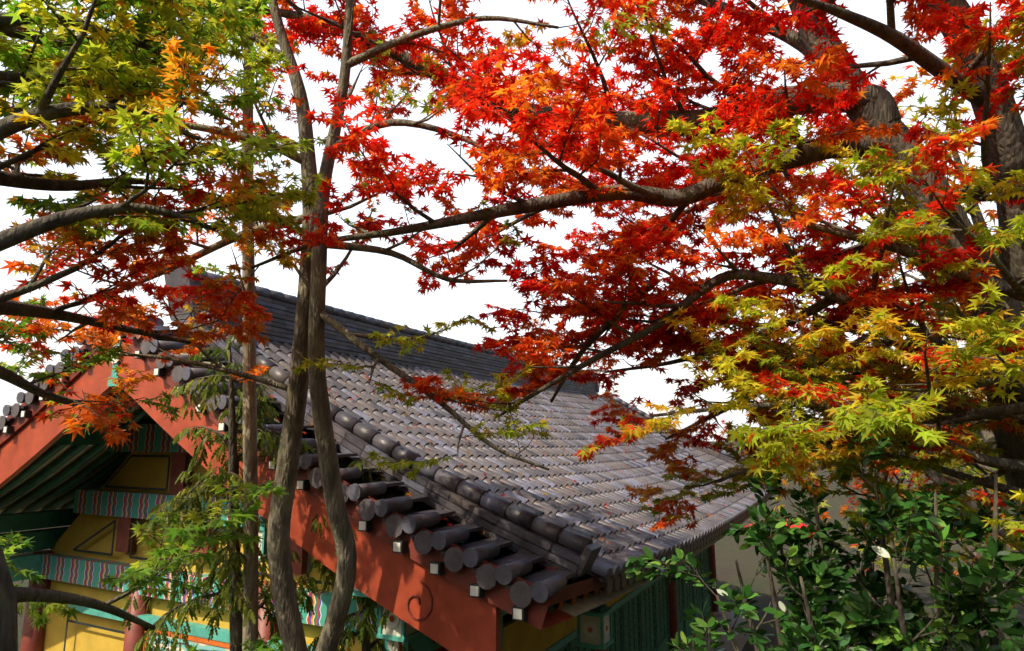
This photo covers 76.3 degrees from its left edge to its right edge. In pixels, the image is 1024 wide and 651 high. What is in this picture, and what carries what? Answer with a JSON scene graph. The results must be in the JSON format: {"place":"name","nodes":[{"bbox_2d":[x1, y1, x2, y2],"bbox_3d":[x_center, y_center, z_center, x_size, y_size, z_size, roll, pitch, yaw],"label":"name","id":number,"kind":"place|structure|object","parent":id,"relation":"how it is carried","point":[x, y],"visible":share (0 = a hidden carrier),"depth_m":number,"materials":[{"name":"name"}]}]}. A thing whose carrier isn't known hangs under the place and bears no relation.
{"place":"outdoors","nodes":[
{"label":"outdoors","id":0,"kind":"place"},
{"bbox_2d":[0,0,1023,441],"label":"sky","id":1,"kind":"structure","parent":0,"point":[375,285],"materials":[{"name":"white"}]},
{"bbox_2d":[5,441,1023,650],"bbox_3d":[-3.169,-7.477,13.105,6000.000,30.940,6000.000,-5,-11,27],"label":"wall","id":2,"kind":"structure","parent":0,"point":[727,551],"depth_m":29.92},
{"bbox_2d":[0,0,327,650],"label":"green maple","id":3,"kind":"object","parent":2,"relation":"on","point":[120,60],"depth_m":3.36,"materials":[{"name":"plant"}]},
{"bbox_2d":[190,0,299,650],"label":"tree","id":4,"kind":"object","parent":2,"relation":"on","point":[250,565],"depth_m":6.00,"materials":[{"name":"brown plant"}]},
{"bbox_2d":[122,335,437,650],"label":"weeping conifer","id":5,"kind":"object","parent":2,"relation":"on","point":[195,504],"depth_m":6.28,"materials":[{"name":"green plant"}]},
{"bbox_2d":[0,0,675,650],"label":"maple","id":6,"kind":"object","parent":2,"relation":"on","point":[312,318],"depth_m":5.14,"materials":[{"name":"brown plant"}]},
{"bbox_2d":[0,316,772,650],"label":"temple hall","id":7,"kind":"structure","parent":2,"relation":"on","point":[94,494],"depth_m":9.20,"materials":[{"name":"paint"}]},
{"bbox_2d":[258,521,267,579],"bbox_3d":[-2.751,2.080,7.312,0.320,1.470,0.320,-5,-11,27],"label":"lantern","id":8,"kind":"object","parent":7,"relation":"hanging from","point":[263,544],"visible":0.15,"depth_m":7.09,"materials":[{"name":"paint"}]},
{"bbox_2d":[0,258,782,607],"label":"temple ridges","id":9,"kind":"object","parent":7,"relation":"on","point":[530,538],"visible":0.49,"depth_m":6.80,"materials":[{"name":"tile"}]},
{"bbox_2d":[180,336,765,581],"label":"temple roof tiles","id":10,"kind":"object","parent":9,"relation":"on","point":[343,387],"visible":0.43,"depth_m":10.33,"materials":[{"name":"grey tile"}]},
{"bbox_2d":[172,336,747,569],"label":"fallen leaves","id":11,"kind":"object","parent":10,"relation":"on","point":[449,524],"visible":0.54,"depth_m":9.49,"materials":[{"name":"red plant"}]},
{"bbox_2d":[376,604,422,650],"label":"lantern","id":12,"kind":"object","parent":7,"relation":"hanging from","point":[399,630],"visible":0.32,"depth_m":6.11,"materials":[{"name":"paint"}]},
{"bbox_2d":[576,604,613,650],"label":"lantern","id":13,"kind":"object","parent":7,"relation":"hanging from","point":[594,628],"visible":0.91,"depth_m":7.11,"materials":[{"name":"paper"}]},
{"bbox_2d":[155,0,1023,495],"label":"maple","id":14,"kind":"object","parent":2,"relation":"on","point":[931,22],"depth_m":4.85,"materials":[{"name":"red plant"}]},
{"bbox_2d":[573,0,1023,559],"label":"yellow maple","id":15,"kind":"object","parent":2,"relation":"on","point":[801,392],"depth_m":4.10,"materials":[{"name":"yellow plant"}]},
{"bbox_2d":[625,418,1023,650],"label":"camellia","id":16,"kind":"object","parent":2,"relation":"on","point":[828,576],"depth_m":3.80,"materials":[{"name":"green plant"}]},
{"bbox_2d":[720,266,993,605],"bbox_3d":[12.419,3.660,22.793,10.617,12.637,10.632,-5,-11,27],"label":"tree","id":17,"kind":"object","parent":2,"relation":"on","point":[896,472],"depth_m":21.43,"materials":[{"name":"green plant"}]},
{"bbox_2d":[755,41,1023,607],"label":"tree","id":18,"kind":"object","parent":2,"relation":"on","point":[991,214],"depth_m":9.15,"materials":[{"name":"brown plant"}]},
{"bbox_2d":[869,213,965,341],"bbox_3d":[10.498,1.547,11.241,8.565,11.064,9.172,-5,-11,27],"label":"tree","id":19,"kind":"object","parent":2,"relation":"on","point":[953,335],"depth_m":13.28,"materials":[{"name":"green plant"}]},
{"bbox_2d":[847,300,999,563],"bbox_3d":[15.472,4.651,24.306,6.699,11.300,9.767,-26,-28,68],"label":"tree","id":20,"kind":"object","parent":2,"relation":"on","point":[952,340],"depth_m":23.21,"materials":[{"name":"green plant"}]},
{"bbox_2d":[850,331,1022,620],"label":"tree","id":21,"kind":"object","parent":2,"relation":"on","point":[949,466],"depth_m":12.77,"materials":[{"name":"green plant"}]},
{"bbox_2d":[877,265,1015,646],"bbox_3d":[13.768,3.514,17.686,6.641,11.384,9.296,0,-10,3],"label":"tree","id":22,"kind":"object","parent":2,"relation":"on","point":[975,553],"depth_m":17.42,"materials":[{"name":"green plant"}]},
{"bbox_2d":[906,300,991,488],"bbox_3d":[14.469,1.582,13.684,11.346,13.525,8.531,-5,-11,27],"label":"tree","id":23,"kind":"object","parent":2,"relation":"on","point":[957,375],"depth_m":13.03,"materials":[{"name":"green plant"}]},
{"bbox_2d":[913,419,1009,545],"bbox_3d":[11.575,2.696,11.346,9.035,9.763,8.076,-5,-11,27],"label":"tree","id":24,"kind":"object","parent":2,"relation":"on","point":[1002,514],"depth_m":12.60,"materials":[{"name":"brown plant"}]},
{"bbox_2d":[741,519,813,611],"bbox_3d":[9.401,8.152,22.599,2.501,3.218,2.501,-1,-10,5],"label":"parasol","id":25,"kind":"object","parent":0,"point":[799,526],"visible":0.06,"depth_m":22.28,"materials":[{"name":"fabric"}]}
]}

